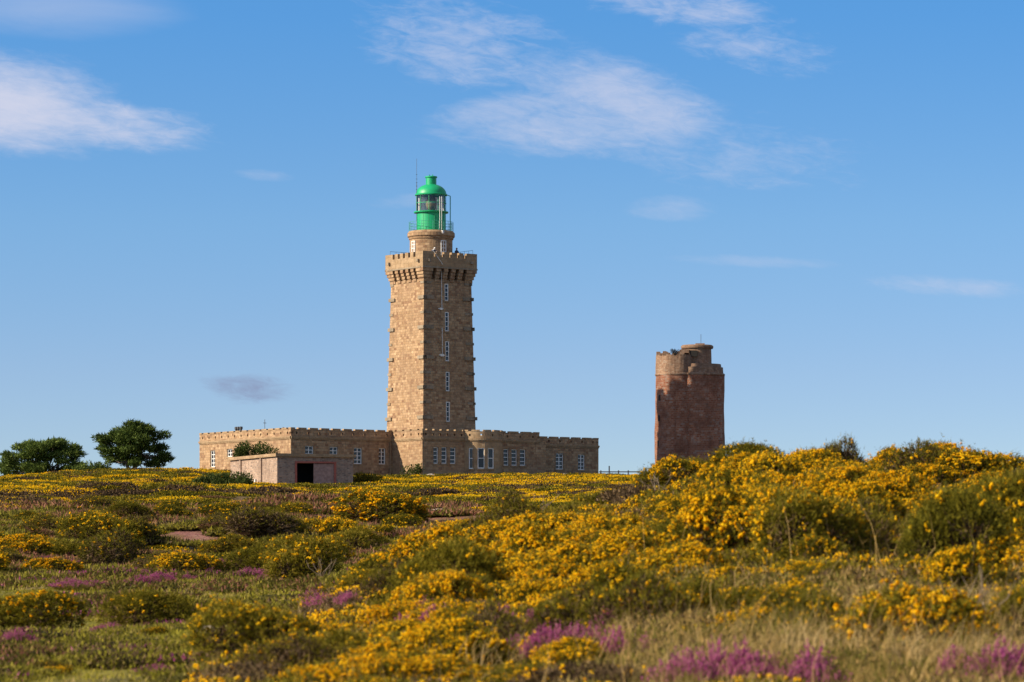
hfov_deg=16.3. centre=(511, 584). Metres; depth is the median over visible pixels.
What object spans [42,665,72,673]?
gorse bush
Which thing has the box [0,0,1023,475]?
sky
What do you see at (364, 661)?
gorse bush
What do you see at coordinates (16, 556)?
gorse bush
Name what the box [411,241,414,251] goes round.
window
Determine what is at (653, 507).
gorse bush
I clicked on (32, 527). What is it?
gorse bush
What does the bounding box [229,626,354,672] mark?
gorse bush
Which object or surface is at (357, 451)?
window
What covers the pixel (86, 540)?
gorse bush
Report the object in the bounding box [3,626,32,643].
heather clump
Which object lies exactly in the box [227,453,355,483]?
stone shed
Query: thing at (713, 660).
heather clump
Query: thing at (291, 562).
gorse bush
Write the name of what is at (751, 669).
heather clump
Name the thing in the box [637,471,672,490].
dead branch
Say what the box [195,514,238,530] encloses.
gorse bush
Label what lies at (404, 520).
gorse bush
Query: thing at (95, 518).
gorse bush
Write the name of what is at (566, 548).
gorse bush
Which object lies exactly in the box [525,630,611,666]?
gorse bush
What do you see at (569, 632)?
heather clump
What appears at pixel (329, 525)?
gorse bush
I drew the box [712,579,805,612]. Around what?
gorse bush
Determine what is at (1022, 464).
gorse bush
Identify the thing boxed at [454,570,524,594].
gorse bush
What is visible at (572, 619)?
gorse bush
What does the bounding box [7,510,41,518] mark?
gorse bush
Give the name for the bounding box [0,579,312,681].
turf
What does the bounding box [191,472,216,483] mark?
shrub
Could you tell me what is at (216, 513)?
gorse bush
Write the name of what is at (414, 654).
gorse bush
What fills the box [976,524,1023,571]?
gorse bush
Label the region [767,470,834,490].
gorse bush
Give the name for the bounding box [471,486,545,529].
gorse bush
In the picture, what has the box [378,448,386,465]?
window
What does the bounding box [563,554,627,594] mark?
gorse bush
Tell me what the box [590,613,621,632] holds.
heather clump
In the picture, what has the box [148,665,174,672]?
heather clump
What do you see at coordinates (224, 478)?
shrub
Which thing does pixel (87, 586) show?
heather clump
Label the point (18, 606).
gorse bush
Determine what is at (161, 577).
heather clump
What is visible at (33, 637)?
heather clump
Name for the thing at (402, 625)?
gorse bush
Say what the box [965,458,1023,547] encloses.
gorse bush
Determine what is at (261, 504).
gorse bush
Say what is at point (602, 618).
heather clump
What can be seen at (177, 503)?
gorse bush
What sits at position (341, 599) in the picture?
heather clump
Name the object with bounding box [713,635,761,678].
heather clump
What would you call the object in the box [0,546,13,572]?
gorse bush
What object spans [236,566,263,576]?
heather clump
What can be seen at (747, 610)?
gorse bush
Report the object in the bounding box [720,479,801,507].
gorse bush
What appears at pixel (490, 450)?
window
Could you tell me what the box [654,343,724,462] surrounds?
round tower
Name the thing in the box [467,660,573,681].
gorse bush
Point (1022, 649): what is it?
heather clump
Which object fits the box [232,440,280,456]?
shrub
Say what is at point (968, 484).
gorse bush
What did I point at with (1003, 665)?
heather clump
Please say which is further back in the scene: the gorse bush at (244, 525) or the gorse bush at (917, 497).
the gorse bush at (244, 525)
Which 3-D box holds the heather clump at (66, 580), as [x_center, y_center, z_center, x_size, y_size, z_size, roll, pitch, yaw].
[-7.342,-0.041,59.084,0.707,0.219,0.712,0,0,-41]
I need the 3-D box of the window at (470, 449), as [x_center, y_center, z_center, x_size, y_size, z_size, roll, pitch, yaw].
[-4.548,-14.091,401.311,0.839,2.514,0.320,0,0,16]
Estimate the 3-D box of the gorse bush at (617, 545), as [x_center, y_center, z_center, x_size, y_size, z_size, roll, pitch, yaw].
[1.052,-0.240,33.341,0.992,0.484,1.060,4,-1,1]
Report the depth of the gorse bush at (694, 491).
43.37 m
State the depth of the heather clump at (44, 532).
97.17 m
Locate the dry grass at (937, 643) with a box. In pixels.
[158,473,1023,681]
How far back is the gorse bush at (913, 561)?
27.60 m
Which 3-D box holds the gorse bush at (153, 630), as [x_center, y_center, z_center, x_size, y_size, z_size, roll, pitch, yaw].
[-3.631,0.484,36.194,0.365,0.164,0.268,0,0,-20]
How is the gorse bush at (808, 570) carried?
on the ground at (193, 534)
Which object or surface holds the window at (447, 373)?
in the lighthouse
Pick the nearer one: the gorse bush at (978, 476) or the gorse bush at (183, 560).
the gorse bush at (978, 476)
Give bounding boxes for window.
[209,450,215,468]
[226,449,231,457]
[305,446,312,453]
[330,447,336,453]
[353,448,362,464]
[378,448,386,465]
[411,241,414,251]
[433,447,439,464]
[441,240,445,256]
[441,447,447,464]
[444,284,449,301]
[444,312,449,332]
[445,341,450,362]
[445,372,450,392]
[446,402,450,422]
[449,447,456,464]
[467,448,474,469]
[477,448,485,469]
[487,448,494,469]
[503,449,509,466]
[511,449,517,466]
[519,449,526,466]
[555,453,564,470]
[577,454,585,470]
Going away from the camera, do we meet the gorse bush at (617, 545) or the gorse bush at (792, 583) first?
the gorse bush at (792, 583)
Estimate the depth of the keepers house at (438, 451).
402.07 m
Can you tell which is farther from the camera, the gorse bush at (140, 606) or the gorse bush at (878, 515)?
the gorse bush at (140, 606)
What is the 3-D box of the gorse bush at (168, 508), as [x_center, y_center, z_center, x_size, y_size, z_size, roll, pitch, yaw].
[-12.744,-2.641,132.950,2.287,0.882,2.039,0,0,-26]
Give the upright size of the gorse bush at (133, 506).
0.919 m
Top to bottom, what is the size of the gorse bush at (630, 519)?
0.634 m
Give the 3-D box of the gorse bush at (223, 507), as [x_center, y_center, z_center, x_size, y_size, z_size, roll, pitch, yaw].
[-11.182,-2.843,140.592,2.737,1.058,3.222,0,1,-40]
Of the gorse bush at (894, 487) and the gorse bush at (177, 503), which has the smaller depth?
the gorse bush at (894, 487)
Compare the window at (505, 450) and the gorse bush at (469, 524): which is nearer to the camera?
the gorse bush at (469, 524)
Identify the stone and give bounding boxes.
[184,546,198,549]
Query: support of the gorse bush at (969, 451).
on the ground at (193, 534)
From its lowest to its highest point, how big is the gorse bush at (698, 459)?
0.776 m
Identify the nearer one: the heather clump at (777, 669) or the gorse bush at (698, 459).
the heather clump at (777, 669)
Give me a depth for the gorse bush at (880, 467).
48.06 m
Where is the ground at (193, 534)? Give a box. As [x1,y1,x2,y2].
[0,477,914,681]
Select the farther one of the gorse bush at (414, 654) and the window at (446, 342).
the window at (446, 342)
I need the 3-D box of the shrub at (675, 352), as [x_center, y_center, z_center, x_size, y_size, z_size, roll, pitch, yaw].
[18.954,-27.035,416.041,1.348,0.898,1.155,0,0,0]
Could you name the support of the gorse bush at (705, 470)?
on the ground at (193, 534)
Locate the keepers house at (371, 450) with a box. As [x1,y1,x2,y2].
[198,426,391,474]
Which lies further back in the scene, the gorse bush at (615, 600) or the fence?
the fence
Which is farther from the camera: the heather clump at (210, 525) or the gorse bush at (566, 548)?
the heather clump at (210, 525)
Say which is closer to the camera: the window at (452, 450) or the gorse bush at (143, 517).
the gorse bush at (143, 517)
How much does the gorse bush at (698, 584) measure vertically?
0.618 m
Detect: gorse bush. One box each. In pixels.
[0,530,55,555]
[0,545,20,554]
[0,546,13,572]
[0,582,93,631]
[3,549,25,561]
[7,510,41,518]
[10,523,42,534]
[19,510,66,528]
[19,555,86,570]
[31,535,83,556]
[34,659,74,669]
[35,535,55,540]
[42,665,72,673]
[50,506,148,547]
[57,513,108,530]
[65,534,110,545]
[67,526,152,564]
[70,495,113,510]
[88,505,122,517]
[89,585,196,626]
[106,499,155,515]
[110,514,161,546]
[126,548,194,568]
[137,548,224,573]
[137,625,167,634]
[138,514,161,520]
[151,499,189,508]
[151,502,196,516]
[178,592,328,660]
[188,533,263,554]
[195,500,251,515]
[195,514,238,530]
[202,510,229,519]
[218,502,302,536]
[220,537,311,571]
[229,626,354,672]
[232,635,309,661]
[239,602,282,618]
[246,513,308,533]
[249,501,276,509]
[257,529,348,579]
[257,624,376,655]
[268,658,367,681]
[275,618,363,636]
[276,499,314,514]
[286,534,355,561]
[300,514,374,539]
[324,522,396,548]
[325,486,434,522]
[332,636,444,660]
[333,564,389,590]
[333,645,416,681]
[334,550,392,578]
[342,671,396,681]
[348,546,388,569]
[354,551,417,600]
[354,594,428,627]
[361,613,421,638]
[366,617,420,640]
[371,523,394,536]
[376,519,489,572]
[379,529,510,602]
[380,511,426,527]
[383,575,427,604]
[383,646,500,681]
[384,645,439,673]
[388,565,492,607]
[391,611,514,666]
[395,595,477,621]
[417,600,476,640]
[425,631,499,663]
[427,515,474,531]
[429,596,501,616]
[448,512,489,537]
[451,596,537,643]
[452,536,522,574]
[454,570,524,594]
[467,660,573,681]
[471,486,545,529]
[471,508,567,546]
[489,516,583,554]
[494,536,619,581]
[494,549,532,580]
[499,576,572,603]
[505,550,584,582]
[519,578,610,633]
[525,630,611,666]
[536,508,581,523]
[548,522,613,549]
[556,511,630,532]
[558,588,628,630]
[560,506,627,528]
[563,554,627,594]
[572,565,703,631]
[581,534,654,560]
[583,551,661,592]
[588,525,680,551]
[600,510,659,530]
[601,574,717,618]
[611,533,748,567]
[619,513,666,525]
[626,551,710,579]
[627,452,705,486]
[628,511,694,534]
[640,492,688,513]
[649,488,721,517]
[655,477,793,554]
[656,568,730,611]
[662,502,714,522]
[674,574,720,594]
[679,479,709,495]
[683,486,708,496]
[686,454,706,464]
[693,461,772,502]
[695,456,728,483]
[699,562,764,581]
[702,437,788,476]
[712,471,805,507]
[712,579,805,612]
[712,600,780,627]
[715,446,759,472]
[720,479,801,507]
[737,476,887,555]
[738,448,804,476]
[744,524,852,551]
[752,467,785,484]
[760,576,833,593]
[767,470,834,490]
[767,556,830,577]
[770,532,853,561]
[776,588,847,629]
[778,582,845,608]
[785,443,842,472]
[785,472,845,501]
[787,446,818,463]
[790,556,855,578]
[803,462,884,483]
[807,457,880,471]
[817,472,915,524]
[821,432,867,464]
[825,573,1011,645]
[843,489,907,555]
[847,474,916,505]
[857,465,934,495]
[863,442,907,463]
[870,462,897,470]
[878,437,969,474]
[888,475,1011,565]
[888,552,948,581]
[895,459,966,484]
[905,490,930,502]
[906,433,972,462]
[907,487,968,518]
[908,493,1022,511]
[912,483,931,493]
[915,448,1023,479]
[917,536,1014,589]
[947,478,981,491]
[949,443,1016,476]
[962,467,1008,483]
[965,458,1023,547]
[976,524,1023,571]
[985,576,1023,630]
[1005,462,1023,496]
[1010,462,1023,473]
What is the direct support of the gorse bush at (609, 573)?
on the ground at (193, 534)
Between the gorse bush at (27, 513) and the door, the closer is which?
the gorse bush at (27, 513)
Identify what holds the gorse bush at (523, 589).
on the ground at (193, 534)
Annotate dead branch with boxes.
[306,558,336,575]
[533,492,560,512]
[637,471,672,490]
[938,566,1015,615]
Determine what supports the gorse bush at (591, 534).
on the ground at (193, 534)
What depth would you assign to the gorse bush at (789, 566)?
28.48 m
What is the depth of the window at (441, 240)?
403.02 m
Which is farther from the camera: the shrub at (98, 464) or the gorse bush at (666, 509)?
the shrub at (98, 464)
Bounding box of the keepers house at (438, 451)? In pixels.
[392,428,599,474]
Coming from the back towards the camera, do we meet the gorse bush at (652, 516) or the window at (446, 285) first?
the window at (446, 285)
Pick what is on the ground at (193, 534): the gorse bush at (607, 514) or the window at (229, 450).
the gorse bush at (607, 514)
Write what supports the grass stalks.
on the ground at (193, 534)
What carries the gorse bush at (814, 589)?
on the ground at (193, 534)
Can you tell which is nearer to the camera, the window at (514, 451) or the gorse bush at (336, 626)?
the gorse bush at (336, 626)
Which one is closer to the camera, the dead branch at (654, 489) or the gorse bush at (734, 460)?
the dead branch at (654, 489)
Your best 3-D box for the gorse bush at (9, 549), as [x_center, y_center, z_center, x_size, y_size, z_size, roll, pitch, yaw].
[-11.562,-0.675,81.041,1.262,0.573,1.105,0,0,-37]
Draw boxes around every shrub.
[71,459,94,469]
[91,460,111,468]
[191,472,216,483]
[210,471,253,483]
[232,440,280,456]
[236,477,253,484]
[400,463,424,474]
[670,349,680,355]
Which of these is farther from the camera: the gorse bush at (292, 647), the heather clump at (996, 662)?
the gorse bush at (292, 647)
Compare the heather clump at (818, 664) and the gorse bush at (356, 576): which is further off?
the gorse bush at (356, 576)
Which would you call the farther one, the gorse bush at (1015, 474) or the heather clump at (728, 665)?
the gorse bush at (1015, 474)
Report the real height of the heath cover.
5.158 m
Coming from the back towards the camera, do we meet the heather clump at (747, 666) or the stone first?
the stone
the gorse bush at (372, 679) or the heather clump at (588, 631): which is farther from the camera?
the heather clump at (588, 631)
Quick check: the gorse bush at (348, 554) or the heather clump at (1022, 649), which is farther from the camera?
the gorse bush at (348, 554)
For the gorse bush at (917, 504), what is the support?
on the ground at (193, 534)
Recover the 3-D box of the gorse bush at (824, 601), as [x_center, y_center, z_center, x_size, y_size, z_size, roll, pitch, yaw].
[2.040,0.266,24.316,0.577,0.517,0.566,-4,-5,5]
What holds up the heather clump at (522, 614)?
on the ground at (193, 534)
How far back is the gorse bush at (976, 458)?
46.39 m
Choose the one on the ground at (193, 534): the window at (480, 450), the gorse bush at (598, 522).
the gorse bush at (598, 522)
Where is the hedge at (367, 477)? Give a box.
[353,472,382,481]
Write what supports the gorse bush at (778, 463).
on the ground at (193, 534)
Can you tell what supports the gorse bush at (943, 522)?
on the ground at (193, 534)
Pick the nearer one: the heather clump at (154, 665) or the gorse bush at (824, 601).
the gorse bush at (824, 601)
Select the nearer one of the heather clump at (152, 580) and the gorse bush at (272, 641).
the gorse bush at (272, 641)
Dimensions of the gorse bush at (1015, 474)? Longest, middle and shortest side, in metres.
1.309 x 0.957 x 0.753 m
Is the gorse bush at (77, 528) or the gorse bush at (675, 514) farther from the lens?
the gorse bush at (77, 528)
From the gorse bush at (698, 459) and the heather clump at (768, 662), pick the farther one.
the gorse bush at (698, 459)
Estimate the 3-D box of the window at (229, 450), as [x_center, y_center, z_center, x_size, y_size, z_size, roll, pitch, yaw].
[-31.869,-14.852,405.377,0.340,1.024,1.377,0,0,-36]
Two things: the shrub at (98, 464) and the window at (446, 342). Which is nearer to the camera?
the window at (446, 342)
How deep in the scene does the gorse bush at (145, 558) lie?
72.64 m
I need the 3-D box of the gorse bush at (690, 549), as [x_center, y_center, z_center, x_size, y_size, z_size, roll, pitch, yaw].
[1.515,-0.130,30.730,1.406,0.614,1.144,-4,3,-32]
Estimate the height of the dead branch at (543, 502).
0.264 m
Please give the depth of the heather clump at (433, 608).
28.17 m
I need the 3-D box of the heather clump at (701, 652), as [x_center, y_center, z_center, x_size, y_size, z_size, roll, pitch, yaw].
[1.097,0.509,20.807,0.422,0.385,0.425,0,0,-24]
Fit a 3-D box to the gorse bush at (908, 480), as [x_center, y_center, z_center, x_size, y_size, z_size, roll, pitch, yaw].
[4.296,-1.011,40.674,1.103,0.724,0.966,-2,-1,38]
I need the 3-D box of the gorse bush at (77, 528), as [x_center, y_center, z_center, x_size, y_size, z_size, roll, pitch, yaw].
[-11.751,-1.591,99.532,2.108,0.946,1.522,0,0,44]
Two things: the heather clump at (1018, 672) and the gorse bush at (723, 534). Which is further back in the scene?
the gorse bush at (723, 534)
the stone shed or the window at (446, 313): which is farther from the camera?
the window at (446, 313)
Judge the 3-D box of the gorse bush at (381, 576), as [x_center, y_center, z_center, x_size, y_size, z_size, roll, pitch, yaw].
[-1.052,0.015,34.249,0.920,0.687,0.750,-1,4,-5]
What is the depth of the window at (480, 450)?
401.35 m
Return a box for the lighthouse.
[385,174,477,435]
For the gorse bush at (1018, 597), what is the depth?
23.70 m
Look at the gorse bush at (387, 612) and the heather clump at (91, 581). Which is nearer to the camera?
the gorse bush at (387, 612)
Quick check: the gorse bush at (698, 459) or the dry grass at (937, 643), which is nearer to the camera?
the dry grass at (937, 643)
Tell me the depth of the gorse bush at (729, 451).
46.79 m
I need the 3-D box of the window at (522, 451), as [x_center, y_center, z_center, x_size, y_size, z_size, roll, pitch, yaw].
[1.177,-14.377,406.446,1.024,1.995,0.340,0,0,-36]
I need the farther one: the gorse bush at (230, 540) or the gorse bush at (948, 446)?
the gorse bush at (230, 540)
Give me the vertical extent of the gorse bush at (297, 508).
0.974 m
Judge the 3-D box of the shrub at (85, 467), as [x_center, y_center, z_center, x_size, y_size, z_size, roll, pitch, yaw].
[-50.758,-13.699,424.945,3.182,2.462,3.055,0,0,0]
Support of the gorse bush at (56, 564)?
on the ground at (193, 534)
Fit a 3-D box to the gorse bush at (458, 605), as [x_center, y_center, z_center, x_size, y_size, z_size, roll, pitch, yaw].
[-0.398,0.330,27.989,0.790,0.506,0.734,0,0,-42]
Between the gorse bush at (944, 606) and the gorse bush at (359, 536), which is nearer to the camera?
the gorse bush at (944, 606)
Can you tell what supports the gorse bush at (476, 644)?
on the ground at (193, 534)
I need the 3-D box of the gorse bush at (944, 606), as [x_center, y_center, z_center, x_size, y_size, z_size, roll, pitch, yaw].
[2.533,0.305,23.035,1.230,0.778,1.098,0,0,-12]
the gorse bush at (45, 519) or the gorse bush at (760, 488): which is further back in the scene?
the gorse bush at (45, 519)
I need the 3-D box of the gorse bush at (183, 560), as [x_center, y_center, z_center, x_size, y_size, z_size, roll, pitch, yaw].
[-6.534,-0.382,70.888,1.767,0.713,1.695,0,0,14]
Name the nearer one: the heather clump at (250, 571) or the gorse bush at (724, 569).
the gorse bush at (724, 569)
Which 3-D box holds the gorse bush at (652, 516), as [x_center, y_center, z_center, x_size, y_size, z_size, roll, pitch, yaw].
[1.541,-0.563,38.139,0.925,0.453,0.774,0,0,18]
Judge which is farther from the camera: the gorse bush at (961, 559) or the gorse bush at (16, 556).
the gorse bush at (16, 556)
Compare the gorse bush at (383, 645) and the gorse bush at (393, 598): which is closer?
the gorse bush at (383, 645)
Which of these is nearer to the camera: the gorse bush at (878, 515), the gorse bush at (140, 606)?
the gorse bush at (878, 515)
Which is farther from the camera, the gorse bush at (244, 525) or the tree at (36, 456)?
the tree at (36, 456)
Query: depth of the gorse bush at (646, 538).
33.70 m
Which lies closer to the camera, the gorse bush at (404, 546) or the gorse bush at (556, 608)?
the gorse bush at (556, 608)
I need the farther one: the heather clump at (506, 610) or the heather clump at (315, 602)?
the heather clump at (315, 602)
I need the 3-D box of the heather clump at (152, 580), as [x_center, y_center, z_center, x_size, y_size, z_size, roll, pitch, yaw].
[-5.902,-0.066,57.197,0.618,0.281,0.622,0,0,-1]
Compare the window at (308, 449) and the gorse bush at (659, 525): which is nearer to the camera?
the gorse bush at (659, 525)
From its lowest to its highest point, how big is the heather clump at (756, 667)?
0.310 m
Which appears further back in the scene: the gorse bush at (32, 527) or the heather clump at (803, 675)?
the gorse bush at (32, 527)
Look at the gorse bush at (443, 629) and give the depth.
24.32 m
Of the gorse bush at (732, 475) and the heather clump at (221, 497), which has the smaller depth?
the gorse bush at (732, 475)
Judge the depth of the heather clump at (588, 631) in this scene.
25.36 m
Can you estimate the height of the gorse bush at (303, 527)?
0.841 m
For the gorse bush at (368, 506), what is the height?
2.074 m
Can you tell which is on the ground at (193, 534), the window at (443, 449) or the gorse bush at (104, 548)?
the gorse bush at (104, 548)
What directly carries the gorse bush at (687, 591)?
on the ground at (193, 534)
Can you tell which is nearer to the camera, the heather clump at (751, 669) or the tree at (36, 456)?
the heather clump at (751, 669)
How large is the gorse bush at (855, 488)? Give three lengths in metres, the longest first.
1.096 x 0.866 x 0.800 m
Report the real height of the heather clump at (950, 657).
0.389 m
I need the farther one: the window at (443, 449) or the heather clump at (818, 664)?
the window at (443, 449)
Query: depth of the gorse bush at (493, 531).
40.88 m
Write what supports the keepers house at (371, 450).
on the ground at (193, 534)
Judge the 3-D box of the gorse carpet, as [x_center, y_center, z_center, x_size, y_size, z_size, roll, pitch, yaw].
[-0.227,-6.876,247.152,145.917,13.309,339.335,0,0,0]
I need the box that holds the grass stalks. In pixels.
[566,499,1023,681]
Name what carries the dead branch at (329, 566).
on the ground at (193, 534)
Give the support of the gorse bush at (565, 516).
on the ground at (193, 534)
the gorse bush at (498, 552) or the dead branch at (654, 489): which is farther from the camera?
the dead branch at (654, 489)
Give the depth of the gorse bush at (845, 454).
46.44 m
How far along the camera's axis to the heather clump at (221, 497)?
175.10 m
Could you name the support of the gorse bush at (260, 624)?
on the ground at (193, 534)
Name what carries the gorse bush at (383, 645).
on the ground at (193, 534)
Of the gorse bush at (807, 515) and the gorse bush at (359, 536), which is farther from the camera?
the gorse bush at (359, 536)
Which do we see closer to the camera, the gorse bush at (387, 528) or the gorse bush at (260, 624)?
the gorse bush at (260, 624)
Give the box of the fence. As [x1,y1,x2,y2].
[599,466,637,473]
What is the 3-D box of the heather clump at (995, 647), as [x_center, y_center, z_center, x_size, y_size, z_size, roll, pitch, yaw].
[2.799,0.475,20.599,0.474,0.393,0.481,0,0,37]
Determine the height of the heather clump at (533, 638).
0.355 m
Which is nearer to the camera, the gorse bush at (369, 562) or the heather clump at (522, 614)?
the heather clump at (522, 614)
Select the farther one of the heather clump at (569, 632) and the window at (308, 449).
the window at (308, 449)
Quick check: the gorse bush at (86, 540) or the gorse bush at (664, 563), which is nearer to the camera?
the gorse bush at (664, 563)
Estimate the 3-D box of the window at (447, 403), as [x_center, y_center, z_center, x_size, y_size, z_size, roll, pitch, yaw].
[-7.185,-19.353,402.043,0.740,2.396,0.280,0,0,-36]
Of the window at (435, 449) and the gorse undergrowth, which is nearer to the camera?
the gorse undergrowth
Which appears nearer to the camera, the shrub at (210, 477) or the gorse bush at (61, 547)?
the gorse bush at (61, 547)
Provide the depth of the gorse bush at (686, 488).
44.31 m
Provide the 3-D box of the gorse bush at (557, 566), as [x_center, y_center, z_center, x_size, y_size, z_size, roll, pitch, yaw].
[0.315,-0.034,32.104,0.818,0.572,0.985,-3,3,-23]
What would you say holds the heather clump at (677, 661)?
on the ground at (193, 534)
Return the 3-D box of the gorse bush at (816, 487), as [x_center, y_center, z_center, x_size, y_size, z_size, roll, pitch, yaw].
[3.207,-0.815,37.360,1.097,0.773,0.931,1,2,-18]
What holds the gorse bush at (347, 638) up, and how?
on the ground at (193, 534)
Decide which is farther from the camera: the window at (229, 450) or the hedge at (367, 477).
the window at (229, 450)
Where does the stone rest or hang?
on the ground at (193, 534)
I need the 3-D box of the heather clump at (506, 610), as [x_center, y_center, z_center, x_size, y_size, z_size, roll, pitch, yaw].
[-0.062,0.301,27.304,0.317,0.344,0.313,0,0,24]
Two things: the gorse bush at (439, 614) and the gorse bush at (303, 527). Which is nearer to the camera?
the gorse bush at (439, 614)
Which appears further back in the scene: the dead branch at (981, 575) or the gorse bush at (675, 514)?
the gorse bush at (675, 514)
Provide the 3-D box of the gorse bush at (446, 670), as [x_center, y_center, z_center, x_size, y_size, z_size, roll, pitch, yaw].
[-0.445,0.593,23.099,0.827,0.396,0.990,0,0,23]
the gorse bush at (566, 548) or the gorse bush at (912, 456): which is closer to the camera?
the gorse bush at (566, 548)
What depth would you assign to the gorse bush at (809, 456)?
45.88 m
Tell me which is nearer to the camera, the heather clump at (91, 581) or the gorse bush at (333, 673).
the gorse bush at (333, 673)
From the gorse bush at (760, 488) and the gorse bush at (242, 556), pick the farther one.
the gorse bush at (242, 556)
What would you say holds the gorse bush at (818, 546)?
on the ground at (193, 534)
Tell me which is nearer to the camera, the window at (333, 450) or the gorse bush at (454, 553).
the gorse bush at (454, 553)
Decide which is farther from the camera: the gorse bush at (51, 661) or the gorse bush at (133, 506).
the gorse bush at (133, 506)
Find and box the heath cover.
[0,491,1023,681]
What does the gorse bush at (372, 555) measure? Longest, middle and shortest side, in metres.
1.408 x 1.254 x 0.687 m
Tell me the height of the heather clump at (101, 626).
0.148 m
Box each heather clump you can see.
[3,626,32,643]
[24,527,55,535]
[26,634,43,640]
[46,577,84,582]
[48,579,95,589]
[62,580,107,585]
[90,623,118,630]
[94,622,120,627]
[124,573,161,584]
[131,662,173,674]
[145,571,176,581]
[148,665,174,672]
[163,572,196,579]
[192,495,232,499]
[195,521,228,529]
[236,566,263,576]
[300,591,335,609]
[333,589,366,609]
[420,601,448,621]
[496,602,516,617]
[503,623,554,657]
[513,607,540,629]
[519,622,556,663]
[534,618,587,648]
[543,627,582,650]
[562,620,602,637]
[585,606,615,631]
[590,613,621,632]
[598,621,655,658]
[641,646,722,681]
[665,641,722,678]
[693,635,730,677]
[711,653,755,681]
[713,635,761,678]
[718,641,777,675]
[728,653,774,679]
[735,659,771,680]
[743,647,803,681]
[765,660,802,677]
[772,639,851,681]
[781,655,831,681]
[933,642,987,678]
[952,644,1022,681]
[960,633,1023,673]
[961,645,1022,680]
[1009,644,1023,661]
[1010,650,1023,674]
[1017,666,1023,678]
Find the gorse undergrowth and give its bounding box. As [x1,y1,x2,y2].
[181,460,1023,681]
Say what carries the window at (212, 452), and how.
in the keepers house at (371, 450)
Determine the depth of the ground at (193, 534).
53.53 m
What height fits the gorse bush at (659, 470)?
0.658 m
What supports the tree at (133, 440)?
on the ground at (193, 534)
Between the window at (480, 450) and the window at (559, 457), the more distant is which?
the window at (559, 457)
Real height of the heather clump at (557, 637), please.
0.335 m
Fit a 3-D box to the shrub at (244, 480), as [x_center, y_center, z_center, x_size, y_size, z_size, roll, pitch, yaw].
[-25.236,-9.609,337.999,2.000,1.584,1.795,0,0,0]
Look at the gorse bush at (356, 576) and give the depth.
39.98 m
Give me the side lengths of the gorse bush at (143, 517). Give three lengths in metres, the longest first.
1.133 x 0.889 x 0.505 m
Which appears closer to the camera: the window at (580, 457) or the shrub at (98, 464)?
the window at (580, 457)
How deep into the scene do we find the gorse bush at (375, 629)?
27.78 m
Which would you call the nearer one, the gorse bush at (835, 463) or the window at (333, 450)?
the gorse bush at (835, 463)
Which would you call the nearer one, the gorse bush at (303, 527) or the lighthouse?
the gorse bush at (303, 527)
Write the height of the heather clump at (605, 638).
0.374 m
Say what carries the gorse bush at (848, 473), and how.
on the ground at (193, 534)
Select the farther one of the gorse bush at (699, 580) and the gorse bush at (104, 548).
the gorse bush at (104, 548)
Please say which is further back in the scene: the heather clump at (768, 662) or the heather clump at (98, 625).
the heather clump at (98, 625)
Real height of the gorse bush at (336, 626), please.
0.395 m
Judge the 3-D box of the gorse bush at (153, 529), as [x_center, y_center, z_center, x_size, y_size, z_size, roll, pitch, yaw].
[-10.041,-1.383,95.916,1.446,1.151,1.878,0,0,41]
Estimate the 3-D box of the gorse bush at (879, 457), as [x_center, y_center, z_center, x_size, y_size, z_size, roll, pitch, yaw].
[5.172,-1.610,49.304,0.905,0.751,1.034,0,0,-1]
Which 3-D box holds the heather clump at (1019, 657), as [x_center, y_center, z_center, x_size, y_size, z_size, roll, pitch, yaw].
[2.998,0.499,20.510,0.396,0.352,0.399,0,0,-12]
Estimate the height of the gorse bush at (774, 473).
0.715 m
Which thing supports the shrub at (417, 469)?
on the ground at (193, 534)
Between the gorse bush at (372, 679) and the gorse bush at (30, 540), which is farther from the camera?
the gorse bush at (30, 540)
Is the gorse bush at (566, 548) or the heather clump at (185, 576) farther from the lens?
the heather clump at (185, 576)
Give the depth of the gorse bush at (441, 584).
30.32 m
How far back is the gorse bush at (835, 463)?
45.53 m
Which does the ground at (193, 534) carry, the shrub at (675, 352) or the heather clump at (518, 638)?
the heather clump at (518, 638)
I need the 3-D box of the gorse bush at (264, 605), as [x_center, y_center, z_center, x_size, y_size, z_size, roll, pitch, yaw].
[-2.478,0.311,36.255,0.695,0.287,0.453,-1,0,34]
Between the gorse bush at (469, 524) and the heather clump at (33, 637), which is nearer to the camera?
the heather clump at (33, 637)
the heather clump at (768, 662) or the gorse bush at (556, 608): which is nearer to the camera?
the heather clump at (768, 662)
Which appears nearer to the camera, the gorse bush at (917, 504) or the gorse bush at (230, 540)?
the gorse bush at (917, 504)
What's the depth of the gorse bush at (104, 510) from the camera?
126.24 m
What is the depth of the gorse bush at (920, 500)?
37.13 m
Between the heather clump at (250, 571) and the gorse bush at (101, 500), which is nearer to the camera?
the heather clump at (250, 571)
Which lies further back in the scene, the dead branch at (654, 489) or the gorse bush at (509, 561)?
the dead branch at (654, 489)
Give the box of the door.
[313,463,333,483]
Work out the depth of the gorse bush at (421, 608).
28.39 m
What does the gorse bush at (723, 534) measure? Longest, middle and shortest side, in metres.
1.327 x 1.206 x 0.952 m
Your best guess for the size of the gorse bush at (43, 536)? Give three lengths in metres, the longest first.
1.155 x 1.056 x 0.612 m
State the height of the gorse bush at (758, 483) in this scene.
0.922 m
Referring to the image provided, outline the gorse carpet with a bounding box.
[0,467,644,562]
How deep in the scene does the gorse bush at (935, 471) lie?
46.11 m
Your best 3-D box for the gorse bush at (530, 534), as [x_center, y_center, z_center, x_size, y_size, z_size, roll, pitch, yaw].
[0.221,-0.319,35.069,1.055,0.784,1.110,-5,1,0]
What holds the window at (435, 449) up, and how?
in the keepers house at (438, 451)
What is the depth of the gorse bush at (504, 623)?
25.66 m
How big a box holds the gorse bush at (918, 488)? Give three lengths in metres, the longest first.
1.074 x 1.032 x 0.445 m

